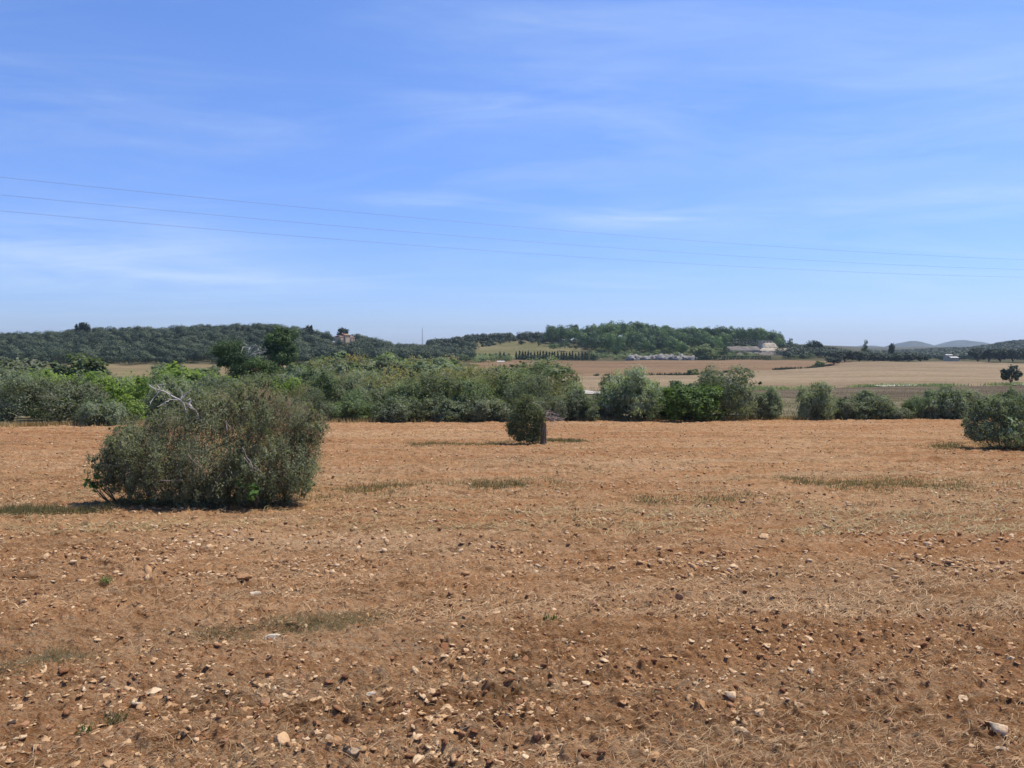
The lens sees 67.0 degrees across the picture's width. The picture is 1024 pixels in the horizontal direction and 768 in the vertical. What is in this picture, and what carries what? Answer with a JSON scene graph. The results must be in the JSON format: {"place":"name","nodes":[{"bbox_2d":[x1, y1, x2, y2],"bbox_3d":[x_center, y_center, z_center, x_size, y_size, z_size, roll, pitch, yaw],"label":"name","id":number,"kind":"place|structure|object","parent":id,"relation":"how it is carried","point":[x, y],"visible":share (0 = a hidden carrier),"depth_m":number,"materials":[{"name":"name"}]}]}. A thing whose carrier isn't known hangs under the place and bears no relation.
{"place":"outdoors","nodes":[
{"label":"outdoors","id":0,"kind":"place"},
{"bbox_2d":[46,363,486,378],"bbox_3d":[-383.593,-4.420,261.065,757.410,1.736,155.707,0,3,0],"label":"grass field","id":1,"kind":"structure","parent":0,"point":[135,369],"depth_m":301.32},
{"bbox_2d":[0,387,970,426],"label":"valley grassland","id":2,"kind":"structure","parent":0,"point":[787,400],"depth_m":86.18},
{"bbox_2d":[0,357,48,372],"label":"olive tree","id":3,"kind":"object","parent":2,"relation":"on","point":[11,363],"visible":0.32,"depth_m":148.53,"materials":[{"name":"green plant"}]},
{"bbox_2d":[0,366,52,423],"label":"olive tree","id":4,"kind":"object","parent":2,"relation":"on","point":[7,386],"visible":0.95,"depth_m":54.66,"materials":[{"name":"green plant"}]},
{"bbox_2d":[19,368,79,420],"bbox_3d":[-37.117,0.924,62.338,5.698,4.817,5.328,2,4,36],"label":"green shrub","id":5,"kind":"object","parent":2,"relation":"on","point":[48,371],"visible":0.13,"depth_m":60.78,"materials":[{"name":"green plant"}]},
{"bbox_2d":[13,372,111,423],"bbox_3d":[-32.492,1.170,56.654,6.455,4.061,6.692,2,4,36],"label":"olive tree","id":6,"kind":"object","parent":2,"relation":"on","point":[76,391],"visible":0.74,"depth_m":56.01,"materials":[{"name":"green plant"}]},
{"bbox_2d":[49,353,108,377],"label":"shrub","id":7,"kind":"object","parent":2,"relation":"on","point":[80,363],"visible":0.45,"depth_m":104.14,"materials":[{"name":"green plant"}]},
{"bbox_2d":[75,397,128,425],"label":"wild olive bush","id":8,"kind":"object","parent":2,"relation":"on","point":[112,411],"visible":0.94,"depth_m":54.44,"materials":[{"name":"green plant"}]},
{"bbox_2d":[78,369,150,421],"bbox_3d":[-31.417,0.962,60.802,5.748,4.776,4.604,-1,3,-14],"label":"green shrub","id":9,"kind":"object","parent":2,"relation":"on","point":[116,393],"visible":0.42,"depth_m":60.08,"materials":[{"name":"green plant"}]},
{"bbox_2d":[131,368,192,416],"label":"shrub","id":10,"kind":"object","parent":2,"relation":"on","point":[157,376],"visible":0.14,"depth_m":68.94,"materials":[{"name":"green plant"}]},
{"bbox_2d":[140,376,195,418],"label":"wild olive bush","id":11,"kind":"object","parent":2,"relation":"on","point":[171,386],"visible":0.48,"depth_m":64.56,"materials":[{"name":"green plant"}]},
{"bbox_2d":[150,360,239,390],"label":"green shrub","id":12,"kind":"object","parent":2,"relation":"on","point":[175,371],"visible":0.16,"depth_m":72.51,"materials":[{"name":"green plant"}]},
{"bbox_2d":[184,373,243,419],"bbox_3d":[-23.708,1.094,62.053,5.209,4.281,5.450,0,3,-4],"label":"olive tree","id":13,"kind":"object","parent":2,"relation":"on","point":[207,381],"visible":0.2,"depth_m":61.80,"materials":[{"name":"green plant"}]},
{"bbox_2d":[204,336,282,381],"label":"pine tree","id":14,"kind":"object","parent":2,"relation":"on","point":[235,355],"visible":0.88,"depth_m":83.40,"materials":[{"name":"green plant"}]},
{"bbox_2d":[226,366,292,403],"bbox_3d":[-21.052,0.917,64.590,6.320,4.811,6.104,3,4,45],"label":"shrub","id":15,"kind":"object","parent":2,"relation":"on","point":[264,380],"visible":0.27,"depth_m":63.59,"materials":[{"name":"green plant"}]},
{"bbox_2d":[255,324,299,370],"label":"pine tree","id":16,"kind":"object","parent":2,"relation":"on","point":[277,352],"visible":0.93,"depth_m":126.46,"materials":[{"name":"green plant"}]},
{"bbox_2d":[267,375,302,413],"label":"green shrub","id":17,"kind":"object","parent":2,"relation":"on","point":[291,385],"visible":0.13,"depth_m":62.91,"materials":[{"name":"green plant"}]},
{"bbox_2d":[280,380,324,418],"bbox_3d":[-17.521,1.230,62.195,4.632,3.885,4.765,-2,3,-29],"label":"almond tree","id":18,"kind":"object","parent":2,"relation":"on","point":[296,392],"visible":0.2,"depth_m":61.50,"materials":[{"name":"green plant"}]},
{"bbox_2d":[280,365,337,392],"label":"wild olive bush","id":19,"kind":"object","parent":2,"relation":"on","point":[304,376],"visible":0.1,"depth_m":75.98,"materials":[{"name":"green plant"}]},
{"bbox_2d":[288,384,336,419],"bbox_3d":[-15.420,1.579,59.937,3.897,3.204,4.077,1,3,24],"label":"olive tree","id":20,"kind":"object","parent":2,"relation":"on","point":[319,405],"visible":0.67,"depth_m":59.53,"materials":[{"name":"green plant"}]},
{"bbox_2d":[295,368,345,407],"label":"shrub","id":21,"kind":"object","parent":2,"relation":"on","point":[325,376],"visible":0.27,"depth_m":67.86,"materials":[{"name":"green plant"}]},
{"bbox_2d":[312,350,348,362],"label":"shrub","id":22,"kind":"object","parent":2,"relation":"on","point":[340,355],"visible":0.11,"depth_m":170.19,"materials":[{"name":"green plant"}]},
{"bbox_2d":[317,361,353,375],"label":"wild olive bush","id":23,"kind":"object","parent":2,"relation":"on","point":[345,366],"visible":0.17,"depth_m":118.01,"materials":[{"name":"green plant"}]},
{"bbox_2d":[318,366,358,417],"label":"olive tree","id":24,"kind":"object","parent":2,"relation":"on","point":[336,395],"visible":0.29,"depth_m":69.75,"materials":[{"name":"green plant"}]},
{"bbox_2d":[324,387,373,420],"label":"shrub","id":25,"kind":"object","parent":2,"relation":"on","point":[351,406],"visible":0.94,"depth_m":60.35,"materials":[{"name":"green plant"}]},
{"bbox_2d":[350,380,387,406],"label":"wild olive bush","id":26,"kind":"object","parent":2,"relation":"on","point":[370,390],"visible":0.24,"depth_m":63.57,"materials":[{"name":"green plant"}]},
{"bbox_2d":[355,362,416,403],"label":"bush","id":27,"kind":"object","parent":2,"relation":"on","point":[386,382],"visible":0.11,"depth_m":66.52,"materials":[{"name":"green plant"}]},
{"bbox_2d":[368,394,429,422],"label":"wild olive bush","id":28,"kind":"object","parent":2,"relation":"on","point":[396,408],"visible":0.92,"depth_m":58.95,"materials":[{"name":"green plant"}]},
{"bbox_2d":[381,376,430,403],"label":"shrub","id":29,"kind":"object","parent":2,"relation":"on","point":[400,388],"visible":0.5,"depth_m":61.84,"materials":[{"name":"green plant"}]},
{"bbox_2d":[412,360,442,372],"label":"olive tree","id":30,"kind":"object","parent":2,"relation":"on","point":[421,364],"visible":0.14,"depth_m":123.95,"materials":[{"name":"green plant"}]},
{"bbox_2d":[403,368,465,421],"bbox_3d":[-6.426,0.991,62.392,6.382,4.575,5.767,-2,4,-38],"label":"shrub","id":31,"kind":"object","parent":2,"relation":"on","point":[441,388],"visible":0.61,"depth_m":61.47,"materials":[{"name":"green plant"}]},
{"bbox_2d":[425,393,468,421],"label":"wild olive bush","id":32,"kind":"object","parent":2,"relation":"on","point":[447,407],"visible":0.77,"depth_m":59.84,"materials":[{"name":"green plant"}]},
{"bbox_2d":[428,360,493,384],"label":"bush","id":33,"kind":"object","parent":2,"relation":"on","point":[465,372],"visible":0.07,"depth_m":69.12,"materials":[{"name":"green plant"}]},
{"bbox_2d":[448,376,506,414],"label":"shrub","id":34,"kind":"object","parent":2,"relation":"on","point":[469,389],"visible":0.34,"depth_m":62.62,"materials":[{"name":"green plant"}]},
{"bbox_2d":[454,394,505,421],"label":"wild olive bush","id":35,"kind":"object","parent":2,"relation":"on","point":[478,409],"visible":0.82,"depth_m":60.31,"materials":[{"name":"green plant"}]},
{"bbox_2d":[0,414,990,427],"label":"rough grass","id":36,"kind":"structure","parent":2,"relation":"on","point":[66,423],"depth_m":59.98,"materials":[{"name":"plant"}]},
{"bbox_2d":[474,352,528,401],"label":"bush","id":37,"kind":"object","parent":2,"relation":"on","point":[489,379],"visible":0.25,"depth_m":65.56,"materials":[{"name":"green plant"}]},
{"bbox_2d":[488,400,529,421],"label":"wild olive bush","id":38,"kind":"object","parent":2,"relation":"on","point":[507,408],"visible":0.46,"depth_m":60.29,"materials":[{"name":"green plant"}]},
{"bbox_2d":[490,368,546,402],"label":"shrub","id":39,"kind":"object","parent":2,"relation":"on","point":[505,377],"visible":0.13,"depth_m":65.67,"materials":[{"name":"green plant"}]},
{"bbox_2d":[502,372,561,420],"bbox_3d":[1.490,1.040,61.886,5.246,4.433,5.014,0,3,-10],"label":"bush","id":40,"kind":"object","parent":2,"relation":"on","point":[540,389],"visible":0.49,"depth_m":61.54,"materials":[{"name":"green plant"}]},
{"bbox_2d":[507,355,585,397],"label":"shrub","id":41,"kind":"object","parent":2,"relation":"on","point":[544,367],"visible":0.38,"depth_m":88.01,"materials":[{"name":"green plant"}]},
{"bbox_2d":[524,372,571,403],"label":"bush","id":42,"kind":"object","parent":2,"relation":"on","point":[556,387],"visible":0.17,"depth_m":65.61,"materials":[{"name":"green plant"}]},
{"bbox_2d":[542,394,572,420],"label":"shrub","id":43,"kind":"object","parent":2,"relation":"on","point":[561,401],"visible":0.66,"depth_m":61.01,"materials":[{"name":"green plant"}]},
{"bbox_2d":[564,388,600,420],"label":"upright shrub","id":44,"kind":"object","parent":2,"relation":"on","point":[579,401],"visible":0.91,"depth_m":61.44,"materials":[{"name":"green plant"}]},
{"bbox_2d":[584,400,615,419],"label":"wild olive bush","id":45,"kind":"object","parent":2,"relation":"on","point":[600,410],"visible":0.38,"depth_m":62.61,"materials":[{"name":"green plant"}]},
{"bbox_2d":[591,375,621,417],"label":"shrub","id":46,"kind":"object","parent":2,"relation":"on","point":[605,380],"visible":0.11,"depth_m":66.36,"materials":[{"name":"green plant"}]},
{"bbox_2d":[597,364,665,420],"bbox_3d":[9.846,0.805,63.028,5.666,4.945,5.740,1,3,24],"label":"upright shrub","id":47,"kind":"object","parent":2,"relation":"on","point":[639,400],"visible":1,"depth_m":62.05,"materials":[{"name":"green plant"}]},
{"bbox_2d":[654,381,723,420],"bbox_3d":[14.010,1.513,62.147,5.992,3.504,6.939,1,3,25],"label":"lentisk bush","id":48,"kind":"object","parent":2,"relation":"on","point":[682,402],"visible":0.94,"depth_m":60.35,"materials":[{"name":"green plant"}]},
{"bbox_2d":[687,362,763,419],"bbox_3d":[17.938,0.720,64.130,6.516,5.168,6.729,-2,3,-29],"label":"olive tree","id":49,"kind":"object","parent":2,"relation":"on","point":[732,396],"visible":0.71,"depth_m":63.04,"materials":[{"name":"green plant"}]},
{"bbox_2d":[757,386,784,418],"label":"upright shrub","id":50,"kind":"object","parent":2,"relation":"on","point":[771,400],"visible":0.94,"depth_m":63.74,"materials":[{"name":"green plant"}]},
{"bbox_2d":[794,379,839,419],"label":"upright shrub","id":51,"kind":"object","parent":2,"relation":"on","point":[818,405],"visible":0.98,"depth_m":63.56,"materials":[{"name":"green plant"}]},
{"bbox_2d":[826,396,866,418],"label":"wild olive bush","id":52,"kind":"object","parent":2,"relation":"on","point":[844,409],"visible":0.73,"depth_m":64.24,"materials":[{"name":"green plant"}]},
{"bbox_2d":[847,389,895,419],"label":"upright shrub","id":53,"kind":"object","parent":2,"relation":"on","point":[871,405],"visible":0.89,"depth_m":64.46,"materials":[{"name":"green plant"}]},
{"bbox_2d":[879,406,914,419],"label":"wild olive bush","id":54,"kind":"object","parent":2,"relation":"on","point":[898,413],"visible":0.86,"depth_m":64.56,"materials":[{"name":"green plant"}]},
{"bbox_2d":[899,392,936,417],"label":"shrub","id":55,"kind":"object","parent":2,"relation":"on","point":[908,403],"visible":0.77,"depth_m":65.92,"materials":[{"name":"green plant"}]},
{"bbox_2d":[913,384,970,419],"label":"wild olive bush","id":56,"kind":"object","parent":2,"relation":"on","point":[947,401],"visible":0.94,"depth_m":65.23,"materials":[{"name":"green plant"}]},
{"bbox_2d":[955,387,982,416],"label":"upright shrub","id":57,"kind":"object","parent":2,"relation":"on","point":[969,395],"visible":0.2,"depth_m":66.47,"materials":[{"name":"green plant"}]},
{"bbox_2d":[6,211,992,276],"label":"overhead wire","id":58,"kind":"object","parent":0,"point":[456,248],"visible":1,"depth_m":51.68,"materials":[{"name":"metal"}]},
{"bbox_2d":[0,418,1023,767],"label":"ploughed field","id":59,"kind":"structure","parent":0,"point":[872,450],"depth_m":7.74,"materials":[{"name":"red soil"}]},
{"bbox_2d":[95,708,133,726],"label":"weed tuft","id":60,"kind":"object","parent":59,"relation":"on","point":[116,717],"visible":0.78,"depth_m":4.34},
{"bbox_2d":[0,606,406,678],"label":"withered grass","id":61,"kind":"structure","parent":59,"relation":"on","point":[61,655],"depth_m":6.52,"materials":[{"name":"plant"}]},
{"bbox_2d":[81,375,339,508],"bbox_3d":[-7.182,1.379,18.654,6.078,3.226,3.728,0,3,0],"label":"wild olive bush","id":62,"kind":"object","parent":59,"relation":"on","point":[132,456],"visible":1,"depth_m":18.01,"materials":[{"name":"green plant"}]},
{"bbox_2d":[234,474,259,508],"bbox_3d":[-5.930,2.434,17.392,0.434,0.794,1.031,-2,4,-40],"label":"fig sprout","id":63,"kind":"object","parent":59,"relation":"on","point":[252,493],"visible":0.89,"depth_m":17.25,"materials":[{"name":"green plant"}]},
{"bbox_2d":[274,731,289,745],"bbox_3d":[-1.191,1.837,4.000,0.077,0.053,0.129,2,-1,-29],"label":"stone","id":64,"kind":"object","parent":59,"relation":"on","point":[283,736],"visible":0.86,"depth_m":3.98,"materials":[{"name":"stone"}]},
{"bbox_2d":[0,428,1018,530],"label":"dead weeds","id":65,"kind":"object","parent":59,"relation":"on","point":[569,482],"visible":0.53,"depth_m":18.14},
{"bbox_2d":[0,533,1023,767],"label":"pebbles","id":66,"kind":"object","parent":59,"relation":"on","point":[135,701],"visible":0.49,"depth_m":4.94,"materials":[{"name":"stone"}]},
{"bbox_2d":[0,577,1023,767],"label":"straw","id":67,"kind":"object","parent":59,"relation":"on","point":[701,757],"visible":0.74,"depth_m":4.25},
{"bbox_2d":[0,420,1023,582],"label":"pebbles","id":68,"kind":"object","parent":59,"relation":"on","point":[147,569],"visible":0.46,"depth_m":13.25,"materials":[{"name":"stone"}]},
{"bbox_2d":[0,475,1023,620],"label":"straw","id":69,"kind":"object","parent":59,"relation":"on","point":[679,605],"visible":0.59,"depth_m":8.90,"materials":[{"name":"plant"}]},
{"bbox_2d":[0,532,1023,767],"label":"soil clods","id":70,"kind":"object","parent":59,"relation":"on","point":[265,702],"visible":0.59,"depth_m":5.04,"materials":[{"name":"soil"}]},
{"bbox_2d":[0,420,1023,537],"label":"straw","id":71,"kind":"object","parent":59,"relation":"on","point":[590,522],"visible":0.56,"depth_m":17.18,"materials":[{"name":"plant"}]},
{"bbox_2d":[0,436,1023,515],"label":"weeds","id":72,"kind":"object","parent":59,"relation":"on","point":[12,509],"visible":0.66,"depth_m":21.48,"materials":[{"name":"plant"}]},
{"bbox_2d":[0,530,1023,767],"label":"dead weeds","id":73,"kind":"object","parent":59,"relation":"on","point":[830,734],"visible":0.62,"depth_m":4.63,"materials":[{"name":"plant"}]},
{"bbox_2d":[0,421,1023,568],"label":"soil clods","id":74,"kind":"object","parent":59,"relation":"on","point":[702,551],"visible":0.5,"depth_m":15.36,"materials":[{"name":"soil"}]},
{"bbox_2d":[503,391,568,444],"bbox_3d":[1.034,1.748,37.806,3.025,2.822,2.064,-1,3,-17],"label":"sprouting tree stump","id":75,"kind":"object","parent":59,"relation":"on","point":[527,408],"visible":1,"depth_m":37.46,"materials":[{"name":"green plant"}]},
{"bbox_2d":[959,385,1023,448],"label":"wild olive bush","id":76,"kind":"object","parent":59,"relation":"on","point":[1005,417],"visible":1,"depth_m":34.72,"materials":[{"name":"green plant"}]},
{"bbox_2d":[988,721,1007,735],"bbox_3d":[2.593,1.835,4.093,0.098,0.072,0.091,0,3,-1],"label":"stone","id":77,"kind":"object","parent":59,"relation":"on","point":[1001,729],"visible":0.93,"depth_m":4.08,"materials":[{"name":"stone"}]},
{"bbox_2d":[0,0,1023,346],"label":"sky","id":78,"kind":"structure","parent":0,"point":[881,127],"materials":[{"name":"blue"}]},
{"bbox_2d":[2,177,1022,259],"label":"overhead wire","id":79,"kind":"object","parent":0,"point":[468,222],"visible":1,"depth_m":51.55,"materials":[{"name":"metal"}]},
{"bbox_2d":[6,195,1022,269],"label":"overhead wire","id":80,"kind":"object","parent":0,"point":[465,236],"visible":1,"depth_m":52.70,"materials":[{"name":"metal"}]},
{"bbox_2d":[462,340,579,357],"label":"meadow","id":81,"kind":"structure","parent":0,"point":[511,348],"depth_m":522.41,"materials":[{"name":"plant"}]},
{"bbox_2d":[24,339,1023,366],"bbox_3d":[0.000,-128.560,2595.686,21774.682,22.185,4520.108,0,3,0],"label":"hill ground","id":82,"kind":"structure","parent":0,"point":[610,358],"depth_m":478.05,"materials":[{"name":"soil"}]},
{"bbox_2d":[0,322,479,364],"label":"hillside wood","id":83,"kind":"object","parent":82,"relation":"on","point":[180,344],"visible":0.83,"depth_m":411.93,"materials":[{"name":"plant"}]},
{"bbox_2d":[446,353,514,361],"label":"scrub","id":84,"kind":"object","parent":82,"relation":"on","point":[478,357],"visible":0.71,"depth_m":413.34,"materials":[{"name":"green plant"}]},
{"bbox_2d":[426,331,564,345],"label":"hillside wood","id":85,"kind":"object","parent":82,"relation":"on","point":[527,334],"visible":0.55,"depth_m":593.55,"materials":[{"name":"plant"}]},
{"bbox_2d":[459,335,589,348],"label":"scrub","id":86,"kind":"object","parent":82,"relation":"on","point":[501,340],"visible":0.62,"depth_m":561.81,"materials":[{"name":"green plant"}]},
{"bbox_2d":[515,355,597,360],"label":"clipped hedge","id":87,"kind":"object","parent":82,"relation":"on","point":[556,357],"visible":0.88,"depth_m":446.01,"materials":[{"name":"green plant"}]},
{"bbox_2d":[545,320,786,352],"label":"pine wood","id":88,"kind":"object","parent":82,"relation":"on","point":[648,337],"visible":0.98,"depth_m":546.96,"materials":[{"name":"plant"}]},
{"bbox_2d":[588,344,814,359],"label":"scrub","id":89,"kind":"object","parent":82,"relation":"on","point":[621,354],"visible":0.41,"depth_m":489.96,"materials":[{"name":"green plant"}]},
{"bbox_2d":[688,344,715,358],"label":"shrub","id":90,"kind":"object","parent":82,"relation":"on","point":[703,350],"visible":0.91,"depth_m":457.74,"materials":[{"name":"green plant"}]},
{"bbox_2d":[694,356,770,359],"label":"clipped hedge","id":91,"kind":"object","parent":82,"relation":"on","point":[732,357],"visible":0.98,"depth_m":445.03,"materials":[{"name":"green plant"}]},
{"bbox_2d":[716,338,795,347],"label":"scrub","id":92,"kind":"object","parent":82,"relation":"on","point":[739,342],"visible":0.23,"depth_m":563.88,"materials":[{"name":"green plant"}]},
{"bbox_2d":[727,341,787,354],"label":"terraced stone building","id":93,"kind":"structure","parent":82,"relation":"on","point":[766,348],"depth_m":500.43,"materials":[{"name":"white stone"}]},
{"bbox_2d":[779,342,907,361],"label":"hillside wood","id":94,"kind":"object","parent":82,"relation":"on","point":[822,352],"visible":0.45,"depth_m":482.17,"materials":[{"name":"plant"}]},
{"bbox_2d":[868,339,1023,359],"bbox_3d":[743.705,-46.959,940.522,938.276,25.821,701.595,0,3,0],"label":"hillside wood","id":95,"kind":"object","parent":82,"relation":"on","point":[961,353],"visible":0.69,"depth_m":990.70,"materials":[{"name":"plant"}]},
{"bbox_2d":[968,348,985,361],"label":"oak tree","id":96,"kind":"object","parent":82,"relation":"on","point":[976,353],"visible":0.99,"depth_m":468.12,"materials":[{"name":"green plant"}]},
{"bbox_2d":[981,349,1000,361],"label":"oak tree","id":97,"kind":"object","parent":82,"relation":"on","point":[990,354],"visible":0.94,"depth_m":465.02,"materials":[{"name":"green plant"}]},
{"bbox_2d":[1001,349,1023,361],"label":"oak tree","id":98,"kind":"object","parent":82,"relation":"on","point":[1015,353],"visible":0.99,"depth_m":467.75,"materials":[{"name":"green plant"}]},
{"bbox_2d":[467,359,854,375],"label":"brown field","id":99,"kind":"structure","parent":0,"point":[591,368],"depth_m":369.59,"materials":[{"name":"soil"}]},
{"bbox_2d":[647,363,831,374],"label":"boundary weeds","id":100,"kind":"object","parent":99,"relation":"on","point":[777,368],"visible":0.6,"depth_m":312.97,"materials":[{"name":"green plant"}]},
{"bbox_2d":[832,351,857,361],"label":"oak tree","id":101,"kind":"object","parent":99,"relation":"on","point":[844,355],"visible":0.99,"depth_m":427.23,"materials":[{"name":"green plant"}]},
{"bbox_2d":[552,361,1023,389],"bbox_3d":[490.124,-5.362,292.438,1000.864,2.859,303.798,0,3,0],"label":"stubble field","id":102,"kind":"structure","parent":0,"point":[842,375],"depth_m":248.16,"materials":[{"name":"plant"}]},
{"bbox_2d":[663,381,1023,389],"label":"field margin weeds","id":103,"kind":"object","parent":102,"relation":"on","point":[758,387],"visible":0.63,"depth_m":163.69,"materials":[{"name":"green plant"}]},
{"bbox_2d":[1000,364,1022,382],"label":"oak tree","id":104,"kind":"object","parent":102,"relation":"on","point":[1006,374],"visible":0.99,"depth_m":175.72,"materials":[{"name":"green plant"}]},
{"bbox_2d":[583,385,1023,417],"bbox_3d":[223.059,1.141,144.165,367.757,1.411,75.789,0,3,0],"label":"fallow ground","id":105,"kind":"structure","parent":0,"point":[787,393],"depth_m":144.99,"materials":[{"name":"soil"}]},
{"bbox_2d":[885,341,946,346],"bbox_3d":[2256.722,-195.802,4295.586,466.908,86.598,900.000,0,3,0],"label":"mountain","id":106,"kind":"structure","parent":0,"point":[913,344],"depth_m":4195.75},
{"bbox_2d":[935,340,989,345],"bbox_3d":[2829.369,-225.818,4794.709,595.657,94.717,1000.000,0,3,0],"label":"mountain","id":107,"kind":"structure","parent":0,"point":[962,343],"depth_m":4710.33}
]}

